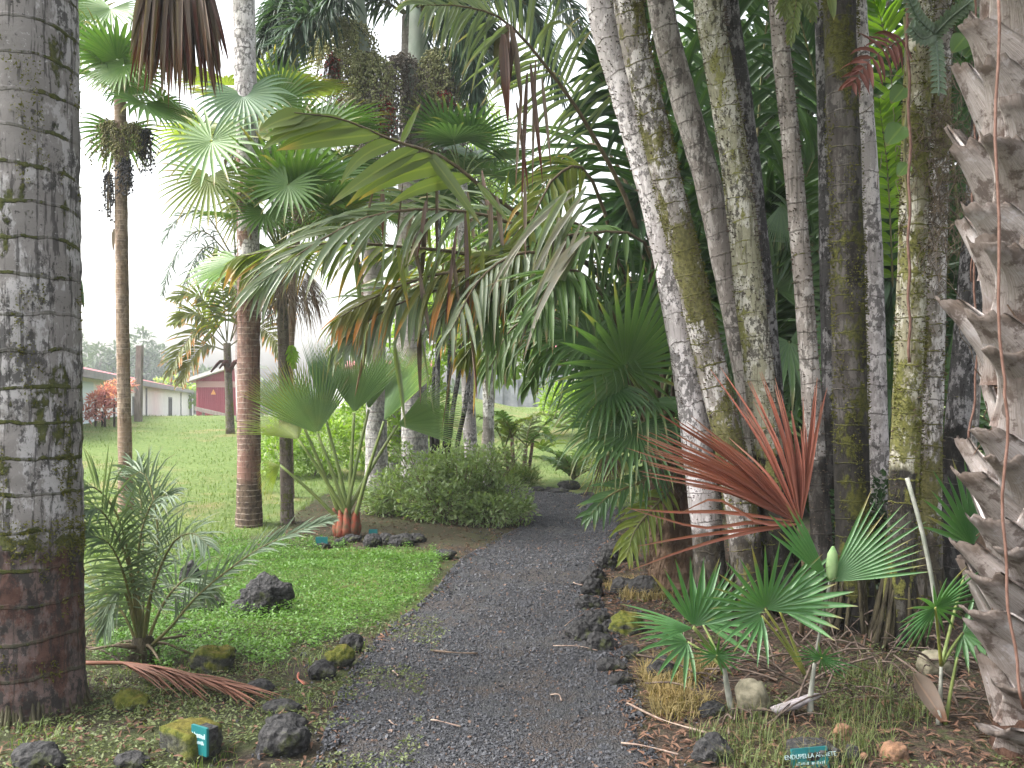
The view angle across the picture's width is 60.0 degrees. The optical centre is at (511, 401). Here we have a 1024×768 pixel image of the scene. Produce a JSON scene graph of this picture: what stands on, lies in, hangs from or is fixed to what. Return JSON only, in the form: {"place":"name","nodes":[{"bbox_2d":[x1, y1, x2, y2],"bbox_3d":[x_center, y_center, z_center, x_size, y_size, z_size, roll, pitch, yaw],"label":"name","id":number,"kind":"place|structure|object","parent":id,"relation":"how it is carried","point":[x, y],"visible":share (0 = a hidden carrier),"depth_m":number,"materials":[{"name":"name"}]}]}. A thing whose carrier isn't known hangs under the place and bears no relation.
{"place":"outdoors","nodes":[
{"label":"outdoors","id":0,"kind":"place"},
{"bbox_2d":[82,391,720,561],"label":"lawn grass","id":1,"kind":"structure","parent":0,"point":[209,529],"depth_m":13.13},
{"bbox_2d":[297,459,647,767],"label":"path","id":2,"kind":"structure","parent":0,"point":[537,742],"depth_m":4.68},
{"bbox_2d":[596,657,626,673],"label":"rock","id":3,"kind":"object","parent":2,"relation":"on","point":[605,664],"visible":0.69,"depth_m":4.98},
{"bbox_2d":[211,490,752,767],"bbox_3d":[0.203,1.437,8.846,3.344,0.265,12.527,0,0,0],"label":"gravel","id":4,"kind":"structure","parent":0,"point":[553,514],"depth_m":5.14,"materials":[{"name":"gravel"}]},
{"bbox_2d":[0,392,1019,767],"bbox_3d":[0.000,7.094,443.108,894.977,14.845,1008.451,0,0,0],"label":"ground","id":5,"kind":"structure","parent":0,"point":[918,744],"depth_m":5.48,"materials":[{"name":"plant"}]},
{"bbox_2d":[11,740,67,767],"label":"rock","id":6,"kind":"object","parent":5,"relation":"on","point":[39,754],"visible":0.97,"depth_m":3.66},
{"bbox_2d":[0,0,92,730],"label":"grey palm","id":7,"kind":"object","parent":5,"relation":"on","point":[43,540],"visible":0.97,"depth_m":4.26,"materials":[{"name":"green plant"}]},
{"bbox_2d":[129,0,228,107],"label":"dead palm leaf","id":8,"kind":"object","parent":7,"relation":"hanging from","point":[171,35],"visible":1,"depth_m":5.87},
{"bbox_2d":[82,341,116,373],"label":"tree","id":9,"kind":"object","parent":5,"relation":"on","point":[109,365],"visible":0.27,"depth_m":111.46,"materials":[{"name":"green plant"}]},
{"bbox_2d":[109,687,151,713],"bbox_3d":[-1.910,1.510,4.442,0.198,0.140,0.151,0,0,-21],"label":"rock","id":10,"kind":"object","parent":5,"relation":"on","point":[128,697],"visible":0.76,"depth_m":4.40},
{"bbox_2d":[113,750,150,767],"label":"rock","id":11,"kind":"object","parent":5,"relation":"on","point":[131,759],"visible":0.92,"depth_m":3.68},
{"bbox_2d":[134,345,143,421],"bbox_3d":[-10.939,-0.462,26.000,0.223,2.333,0.178,0,0,0],"label":"timber post","id":12,"kind":"object","parent":5,"relation":"on","point":[138,395],"visible":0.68,"depth_m":25.91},
{"bbox_2d":[83,367,195,423],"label":"white building","id":13,"kind":"structure","parent":5,"relation":"on","point":[159,399],"depth_m":42.41,"materials":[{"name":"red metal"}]},
{"bbox_2d":[78,0,202,512],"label":"fan palm","id":14,"kind":"object","parent":5,"relation":"on","point":[104,53],"visible":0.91,"depth_m":10.72,"materials":[{"name":"green plant"}]},
{"bbox_2d":[129,323,165,383],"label":"tree","id":15,"kind":"object","parent":5,"relation":"on","point":[146,365],"visible":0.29,"depth_m":114.68,"materials":[{"name":"green plant"}]},
{"bbox_2d":[86,661,284,708],"bbox_3d":[-1.763,1.494,4.692,1.305,0.119,0.208,0,0,25],"label":"fallen frond","id":16,"kind":"object","parent":5,"relation":"on","point":[144,671],"visible":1,"depth_m":4.69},
{"bbox_2d":[0,619,379,767],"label":"sparse grass","id":17,"kind":"structure","parent":5,"relation":"on","point":[186,668],"depth_m":4.58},
{"bbox_2d":[159,716,222,765],"bbox_3d":[-1.389,1.526,3.868,0.284,0.276,0.194,0,0,32],"label":"plaque rock","id":18,"kind":"object","parent":5,"relation":"on","point":[190,738],"visible":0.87,"depth_m":3.80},
{"bbox_2d":[83,443,338,664],"bbox_3d":[-1.831,0.908,5.095,1.772,1.372,0.884,0,0,0],"label":"young date palm","id":19,"kind":"object","parent":5,"relation":"on","point":[108,608],"visible":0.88,"depth_m":5.08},
{"bbox_2d":[189,644,236,675],"bbox_3d":[-1.727,1.511,5.121,0.262,0.209,0.208,0,0,0],"label":"rock","id":20,"kind":"object","parent":5,"relation":"on","point":[207,659],"visible":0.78,"depth_m":5.05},
{"bbox_2d":[158,177,290,421],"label":"foxtail palm","id":21,"kind":"object","parent":5,"relation":"on","point":[209,247],"visible":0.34,"depth_m":26.38,"materials":[{"name":"green plant"}]},
{"bbox_2d":[186,365,267,415],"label":"red shed","id":22,"kind":"structure","parent":5,"relation":"on","point":[210,393],"depth_m":44.00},
{"bbox_2d":[157,244,297,433],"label":"yellowing palm","id":23,"kind":"object","parent":5,"relation":"on","point":[217,314],"visible":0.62,"depth_m":20.52,"materials":[{"name":"green plant"}]},
{"bbox_2d":[218,0,262,527],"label":"ringed palm","id":24,"kind":"object","parent":5,"relation":"on","point":[249,513],"visible":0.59,"depth_m":9.89,"materials":[{"name":"brown plant"}]},
{"bbox_2d":[150,36,358,178],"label":"fan palm","id":25,"kind":"object","parent":5,"relation":"on","point":[325,88],"visible":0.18,"depth_m":12.30,"materials":[{"name":"green plant"}]},
{"bbox_2d":[225,571,294,617],"bbox_3d":[-1.842,1.461,6.469,0.362,0.400,0.424,0,0,37],"label":"rock","id":26,"kind":"object","parent":5,"relation":"on","point":[263,588],"visible":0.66,"depth_m":6.42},
{"bbox_2d":[86,529,448,666],"bbox_3d":[-2.009,1.447,7.128,2.827,0.246,4.473,0,0,0],"label":"ground cover","id":27,"kind":"object","parent":5,"relation":"on","point":[194,623],"visible":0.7,"depth_m":6.74,"materials":[{"name":"green plant"}]},
{"bbox_2d":[153,47,406,523],"bbox_3d":[-2.550,-1.301,10.343,2.757,5.551,2.742,0,0,0],"label":"fan palm","id":28,"kind":"object","parent":5,"relation":"on","point":[312,183],"visible":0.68,"depth_m":9.76,"materials":[{"name":"green plant"}]},
{"bbox_2d":[261,698,302,715],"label":"rock","id":29,"kind":"object","parent":5,"relation":"on","point":[279,704],"visible":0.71,"depth_m":4.39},
{"bbox_2d":[255,717,311,757],"bbox_3d":[-1.014,1.510,3.930,0.222,0.207,0.213,0,0,41],"label":"rock","id":30,"kind":"object","parent":5,"relation":"on","point":[287,737],"visible":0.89,"depth_m":3.87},
{"bbox_2d":[210,93,391,497],"bbox_3d":[-2.914,-1.321,12.035,2.712,5.417,2.721,0,0,0],"label":"fan palm","id":31,"kind":"object","parent":5,"relation":"on","point":[364,121],"visible":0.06,"depth_m":11.95,"materials":[{"name":"green plant"}]},
{"bbox_2d":[261,411,361,477],"bbox_3d":[-3.304,0.751,14.111,1.813,1.272,1.055,0,0,-10],"label":"yellow shrub","id":32,"kind":"object","parent":5,"relation":"on","point":[297,447],"visible":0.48,"depth_m":14.05,"materials":[{"name":"green plant"}]},
{"bbox_2d":[308,659,336,679],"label":"rock","id":33,"kind":"object","parent":5,"relation":"on","point":[321,669],"visible":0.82,"depth_m":4.93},
{"bbox_2d":[324,644,355,669],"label":"rock","id":34,"kind":"object","parent":5,"relation":"on","point":[341,655],"visible":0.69,"depth_m":5.14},
{"bbox_2d":[278,146,412,295],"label":"fan palm","id":35,"kind":"object","parent":5,"relation":"on","point":[391,208],"visible":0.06,"depth_m":14.78,"materials":[{"name":"green plant"}]},
{"bbox_2d":[232,335,467,536],"bbox_3d":[-1.720,0.341,9.710,2.426,2.246,1.160,0,0,8],"label":"young fan palm","id":36,"kind":"object","parent":5,"relation":"on","point":[296,408],"visible":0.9,"depth_m":9.57,"materials":[{"name":"green plant"}]},
{"bbox_2d":[339,632,363,652],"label":"rock","id":37,"kind":"object","parent":5,"relation":"on","point":[354,640],"visible":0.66,"depth_m":5.50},
{"bbox_2d":[255,0,481,489],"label":"foxtail palm","id":38,"kind":"object","parent":5,"relation":"on","point":[278,21],"visible":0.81,"depth_m":12.94,"materials":[{"name":"green plant"}]},
{"bbox_2d":[333,351,451,470],"bbox_3d":[-2.010,0.199,15.106,2.181,2.306,1.097,0,0,-12],"label":"yellow shrub","id":39,"kind":"object","parent":5,"relation":"on","point":[396,420],"visible":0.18,"depth_m":14.94,"materials":[{"name":"green plant"}]},
{"bbox_2d":[387,533,414,546],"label":"rock","id":40,"kind":"object","parent":5,"relation":"on","point":[397,540],"visible":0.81,"depth_m":9.13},
{"bbox_2d":[299,0,535,472],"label":"grey palm","id":41,"kind":"object","parent":5,"relation":"on","point":[375,12],"visible":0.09,"depth_m":15.32,"materials":[{"name":"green plant"}]},
{"bbox_2d":[359,153,486,502],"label":"cluster palm","id":42,"kind":"object","parent":5,"relation":"on","point":[436,374],"visible":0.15,"depth_m":12.17,"materials":[{"name":"green plant"}]},
{"bbox_2d":[357,437,541,528],"bbox_3d":[-0.804,1.041,11.286,2.361,1.136,1.584,0,0,0],"label":"leafy shrub","id":43,"kind":"object","parent":5,"relation":"on","point":[481,498],"visible":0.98,"depth_m":11.04,"materials":[{"name":"green plant"}]},
{"bbox_2d":[307,0,594,483],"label":"foxtail palm","id":44,"kind":"object","parent":5,"relation":"on","point":[423,71],"visible":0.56,"depth_m":13.79,"materials":[{"name":"green plant"}]},
{"bbox_2d":[386,295,532,412],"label":"broadleaf tree","id":45,"kind":"object","parent":5,"relation":"on","point":[510,376],"visible":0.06,"depth_m":23.06,"materials":[{"name":"green plant"}]},
{"bbox_2d":[387,92,545,494],"bbox_3d":[-0.681,-1.368,12.975,2.434,5.887,2.511,0,0,30],"label":"fan palm","id":46,"kind":"object","parent":5,"relation":"on","point":[449,129],"visible":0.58,"depth_m":12.73,"materials":[{"name":"green plant"}]},
{"bbox_2d":[218,0,722,431],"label":"arching palm","id":47,"kind":"object","parent":5,"relation":"on","point":[545,248],"visible":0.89,"depth_m":6.33,"materials":[{"name":"green plant"}]},
{"bbox_2d":[424,83,532,449],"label":"weeping tree","id":48,"kind":"object","parent":5,"relation":"on","point":[450,237],"visible":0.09,"depth_m":18.92,"materials":[{"name":"green plant"}]},
{"bbox_2d":[429,145,532,482],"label":"fan palm","id":49,"kind":"object","parent":5,"relation":"on","point":[488,419],"visible":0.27,"depth_m":14.91,"materials":[{"name":"green plant"}]},
{"bbox_2d":[0,575,1023,767],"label":"weeds","id":50,"kind":"object","parent":5,"relation":"on","point":[92,734],"visible":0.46,"depth_m":4.33,"materials":[{"name":"green plant"}]},
{"bbox_2d":[0,495,1023,767],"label":"leaf litter","id":51,"kind":"object","parent":5,"relation":"on","point":[680,731],"visible":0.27,"depth_m":4.22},
{"bbox_2d":[502,460,544,485],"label":"grass clump","id":52,"kind":"object","parent":5,"relation":"on","point":[528,477],"visible":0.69,"depth_m":15.82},
{"bbox_2d":[476,410,575,481],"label":"cluster palm","id":53,"kind":"object","parent":5,"relation":"on","point":[509,428],"visible":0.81,"depth_m":16.39,"materials":[{"name":"green plant"}]},
{"bbox_2d":[475,375,578,406],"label":"garden wall","id":54,"kind":"structure","parent":5,"relation":"on","point":[505,396],"depth_m":42.90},
{"bbox_2d":[531,441,603,479],"bbox_3d":[1.075,1.049,15.836,1.336,0.724,1.596,0,0,-25],"label":"pale cycad","id":55,"kind":"object","parent":5,"relation":"on","point":[564,465],"visible":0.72,"depth_m":15.66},
{"bbox_2d":[533,379,634,425],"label":"broad shrub","id":56,"kind":"object","parent":5,"relation":"on","point":[542,400],"visible":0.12,"depth_m":25.77,"materials":[{"name":"green plant"}]},
{"bbox_2d":[565,618,603,640],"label":"rock","id":57,"kind":"object","parent":5,"relation":"on","point":[579,630],"visible":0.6,"depth_m":5.65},
{"bbox_2d":[574,594,600,609],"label":"rock","id":58,"kind":"object","parent":5,"relation":"on","point":[585,602],"visible":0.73,"depth_m":6.44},
{"bbox_2d":[580,578,603,596],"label":"rock","id":59,"kind":"object","parent":5,"relation":"on","point":[592,586],"visible":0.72,"depth_m":6.91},
{"bbox_2d":[580,631,617,651],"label":"rock","id":60,"kind":"object","parent":5,"relation":"on","point":[599,640],"visible":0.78,"depth_m":5.39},
{"bbox_2d":[595,548,617,570],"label":"rock","id":61,"kind":"object","parent":5,"relation":"on","point":[604,560],"visible":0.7,"depth_m":8.15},
{"bbox_2d":[608,610,644,635],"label":"rock","id":62,"kind":"object","parent":5,"relation":"on","point":[620,624],"visible":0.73,"depth_m":5.71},
{"bbox_2d":[627,575,660,597],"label":"rock","id":63,"kind":"object","parent":5,"relation":"on","point":[646,582],"visible":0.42,"depth_m":6.80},
{"bbox_2d":[501,227,802,596],"bbox_3d":[1.224,0.189,6.655,2.645,3.206,2.343,0,0,0],"label":"fibrous fan palm","id":64,"kind":"object","parent":5,"relation":"on","point":[635,347],"visible":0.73,"depth_m":6.17,"materials":[{"name":"green plant"}]},
{"bbox_2d":[585,0,729,621],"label":"slender palm","id":65,"kind":"object","parent":5,"relation":"on","point":[605,36],"visible":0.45,"depth_m":5.80,"materials":[{"name":"white plant"}]},
{"bbox_2d":[647,655,677,679],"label":"rock","id":66,"kind":"object","parent":5,"relation":"on","point":[655,665],"visible":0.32,"depth_m":4.78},
{"bbox_2d":[602,573,730,723],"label":"dry grass","id":67,"kind":"structure","parent":5,"relation":"on","point":[662,690],"depth_m":4.54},
{"bbox_2d":[622,558,765,713],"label":"fan palm","id":68,"kind":"object","parent":5,"relation":"on","point":[694,609],"visible":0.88,"depth_m":4.12,"materials":[{"name":"green plant"}]},
{"bbox_2d":[610,0,790,627],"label":"slender palm","id":69,"kind":"object","parent":5,"relation":"on","point":[680,235],"visible":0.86,"depth_m":5.58,"materials":[{"name":"grey plant"}]},
{"bbox_2d":[647,0,760,538],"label":"slender palm","id":70,"kind":"object","parent":5,"relation":"on","point":[696,142],"visible":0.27,"depth_m":6.07,"materials":[{"name":"grey plant"}]},
{"bbox_2d":[599,26,815,502],"bbox_3d":[3.313,-2.068,13.476,4.051,7.552,2.617,0,0,0],"label":"broadleaf tree","id":71,"kind":"object","parent":5,"relation":"on","point":[635,417],"visible":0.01,"depth_m":13.36,"materials":[{"name":"green plant"}]},
{"bbox_2d":[698,700,726,719],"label":"rock","id":72,"kind":"object","parent":5,"relation":"on","point":[710,708],"visible":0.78,"depth_m":4.20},
{"bbox_2d":[691,732,734,764],"bbox_3d":[0.844,1.489,3.759,0.169,0.157,0.136,0,0,-22],"label":"rock","id":73,"kind":"object","parent":5,"relation":"on","point":[706,746],"visible":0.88,"depth_m":3.71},
{"bbox_2d":[628,0,818,513],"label":"broadleaf tree","id":74,"kind":"object","parent":5,"relation":"on","point":[688,26],"depth_m":11.76,"materials":[{"name":"green plant"}]},
{"bbox_2d":[628,367,826,637],"bbox_3d":[1.149,0.622,4.888,1.340,1.638,0.501,0,0,-23],"label":"dead palm leaf","id":75,"kind":"object","parent":5,"relation":"on","point":[746,479],"visible":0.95,"depth_m":4.86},
{"bbox_2d":[578,0,881,449],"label":"feather palm","id":76,"kind":"object","parent":5,"relation":"on","point":[618,214],"visible":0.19,"depth_m":8.00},
{"bbox_2d":[693,0,797,616],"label":"slender palm","id":77,"kind":"object","parent":5,"relation":"on","point":[751,306],"visible":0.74,"depth_m":5.72,"materials":[{"name":"grey plant"}]},
{"bbox_2d":[735,678,771,714],"bbox_3d":[1.152,1.444,4.242,0.177,0.234,0.141,0,0,0],"label":"rock","id":78,"kind":"object","parent":5,"relation":"on","point":[749,690],"visible":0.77,"depth_m":4.19,"materials":[{"name":"stone"}]},
{"bbox_2d":[723,0,801,577],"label":"slender palm","id":79,"kind":"object","parent":5,"relation":"on","point":[738,52],"visible":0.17,"depth_m":6.04,"materials":[{"name":"grey plant"}]},
{"bbox_2d":[705,205,821,457],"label":"fan palm","id":80,"kind":"object","parent":5,"relation":"on","point":[789,354],"visible":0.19,"depth_m":7.02,"materials":[{"name":"green plant"}]},
{"bbox_2d":[770,693,821,712],"bbox_3d":[1.334,1.419,4.163,0.248,0.079,0.080,0,0,-16],"label":"driftwood","id":81,"kind":"object","parent":5,"relation":"on","point":[798,705],"visible":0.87,"depth_m":4.14,"materials":[{"name":"grey wood"}]},
{"bbox_2d":[766,0,833,609],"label":"slender palm","id":82,"kind":"object","parent":5,"relation":"on","point":[810,369],"visible":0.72,"depth_m":5.55,"materials":[{"name":"grey plant"}]},
{"bbox_2d":[678,651,945,767],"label":"grass tufts","id":83,"kind":"object","parent":5,"relation":"on","point":[770,732],"visible":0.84,"depth_m":3.97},
{"bbox_2d":[633,586,990,734],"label":"dead stalks","id":84,"kind":"object","parent":5,"relation":"on","point":[960,664],"visible":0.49,"depth_m":4.61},
{"bbox_2d":[699,489,927,714],"bbox_3d":[1.358,0.936,4.014,1.053,1.069,0.326,0,0,0],"label":"fan palm","id":85,"kind":"object","parent":5,"relation":"on","point":[796,598],"visible":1,"depth_m":4.04,"materials":[{"name":"green plant"}]},
{"bbox_2d":[785,736,841,767],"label":"plaque rock","id":86,"kind":"object","parent":5,"relation":"on","point":[817,750],"visible":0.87,"depth_m":3.62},
{"bbox_2d":[814,0,834,545],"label":"slender palm","id":87,"kind":"object","parent":5,"relation":"on","point":[825,303],"visible":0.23,"depth_m":5.96,"materials":[{"name":"grey plant"}]},
{"bbox_2d":[818,0,876,637],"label":"slender palm","id":88,"kind":"object","parent":5,"relation":"on","point":[850,398],"visible":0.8,"depth_m":5.22,"materials":[{"name":"brown plant"}]},
{"bbox_2d":[744,0,960,405],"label":"feather palm","id":89,"kind":"object","parent":5,"relation":"on","point":[805,87],"visible":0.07,"depth_m":8.16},
{"bbox_2d":[751,0,986,452],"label":"broadleaf tree","id":90,"kind":"object","parent":5,"relation":"on","point":[764,102],"visible":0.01,"depth_m":11.35,"materials":[{"name":"green plant"}]},
{"bbox_2d":[856,0,888,591],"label":"slender palm","id":91,"kind":"object","parent":5,"relation":"on","point":[878,414],"visible":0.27,"depth_m":5.84,"materials":[{"name":"white plant"}]},
{"bbox_2d":[829,468,887,589],"bbox_3d":[2.288,0.955,5.763,0.484,1.047,0.311,0,0,0],"label":"climbing ivy","id":92,"kind":"object","parent":91,"relation":"attached to","point":[880,495],"visible":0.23,"depth_m":5.75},
{"bbox_2d":[838,30,911,96],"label":"red dry fern","id":93,"kind":"object","parent":91,"relation":"attached to","point":[896,53],"visible":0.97,"depth_m":4.72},
{"bbox_2d":[867,0,904,335],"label":"bright palm","id":94,"kind":"object","parent":5,"relation":"on","point":[883,109],"visible":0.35,"depth_m":7.25,"materials":[{"name":"green plant"}]},
{"bbox_2d":[879,740,909,764],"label":"rock","id":95,"kind":"object","parent":5,"relation":"on","point":[895,749],"visible":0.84,"depth_m":3.68,"materials":[{"name":"orange stone"}]},
{"bbox_2d":[799,265,990,500],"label":"fan palm","id":96,"kind":"object","parent":5,"relation":"on","point":[890,374],"visible":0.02,"depth_m":7.02,"materials":[{"name":"green plant"}]},
{"bbox_2d":[866,0,936,652],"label":"slender palm","id":97,"kind":"object","parent":5,"relation":"on","point":[897,596],"visible":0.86,"depth_m":4.93,"materials":[{"name":"grey plant"}]},
{"bbox_2d":[905,3,911,362],"bbox_3d":[2.102,-1.187,4.700,0.040,1.969,0.014,0,0,0],"label":"hanging root","id":98,"kind":"object","parent":97,"relation":"hanging from","point":[909,193],"visible":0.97,"depth_m":4.69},
{"bbox_2d":[862,0,977,362],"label":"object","id":99,"kind":"object","parent":97,"relation":"attached to","point":[938,207],"visible":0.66,"depth_m":4.92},
{"bbox_2d":[884,16,971,214],"bbox_3d":[2.273,-1.543,4.822,0.512,1.124,0.091,0,0,0],"label":"climbing vine","id":100,"kind":"object","parent":97,"relation":"attached to","point":[895,132],"visible":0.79,"depth_m":4.82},
{"bbox_2d":[818,0,985,546],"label":"feather palm","id":101,"kind":"object","parent":5,"relation":"on","point":[890,294],"visible":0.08,"depth_m":7.82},
{"bbox_2d":[913,673,946,721],"bbox_3d":[1.886,1.340,4.011,0.147,0.222,0.058,0,0,0],"label":"dead bract","id":102,"kind":"object","parent":5,"relation":"on","point":[927,692],"visible":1,"depth_m":4.01,"materials":[{"name":"brown plant"}]},
{"bbox_2d":[917,0,956,625],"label":"slender palm","id":103,"kind":"object","parent":5,"relation":"on","point":[934,440],"visible":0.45,"depth_m":5.43,"materials":[{"name":"grey plant"}]},
{"bbox_2d":[916,650,957,677],"bbox_3d":[2.196,1.378,4.588,0.209,0.177,0.160,0,0,0],"label":"rock","id":104,"kind":"object","parent":5,"relation":"on","point":[932,670],"visible":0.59,"depth_m":4.53,"materials":[{"name":"stone"}]},
{"bbox_2d":[894,458,985,725],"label":"fan palm","id":105,"kind":"object","parent":5,"relation":"on","point":[963,528],"visible":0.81,"depth_m":4.01,"materials":[{"name":"green plant"}]},
{"bbox_2d":[941,117,981,613],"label":"slender palm","id":106,"kind":"object","parent":5,"relation":"on","point":[959,402],"visible":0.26,"depth_m":5.83,"materials":[{"name":"grey plant"}]},
{"bbox_2d":[966,0,980,602],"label":"slender palm","id":107,"kind":"object","parent":5,"relation":"on","point":[975,420],"visible":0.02,"depth_m":6.54,"materials":[{"name":"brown plant"}]},
{"bbox_2d":[935,0,1023,765],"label":"palm trunk","id":108,"kind":"object","parent":5,"relation":"on","point":[988,625],"visible":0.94,"depth_m":3.61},
{"bbox_2d":[993,0,1023,708],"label":"hanging root","id":109,"kind":"object","parent":108,"relation":"hanging from","point":[1001,349],"visible":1,"depth_m":3.19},
{"bbox_2d":[79,0,955,414],"label":"sky","id":110,"kind":"structure","parent":0,"point":[146,260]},
{"bbox_2d":[774,0,818,47],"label":"hanging fern","id":111,"kind":"object","parent":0,"point":[786,8],"visible":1,"depth_m":5.20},
{"bbox_2d":[901,0,979,95],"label":"staghorn fern","id":112,"kind":"object","parent":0,"point":[930,34],"visible":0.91,"depth_m":4.54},
{"bbox_2d":[967,0,977,437],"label":"hanging root","id":113,"kind":"object","parent":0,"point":[976,362],"visible":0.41,"depth_m":4.39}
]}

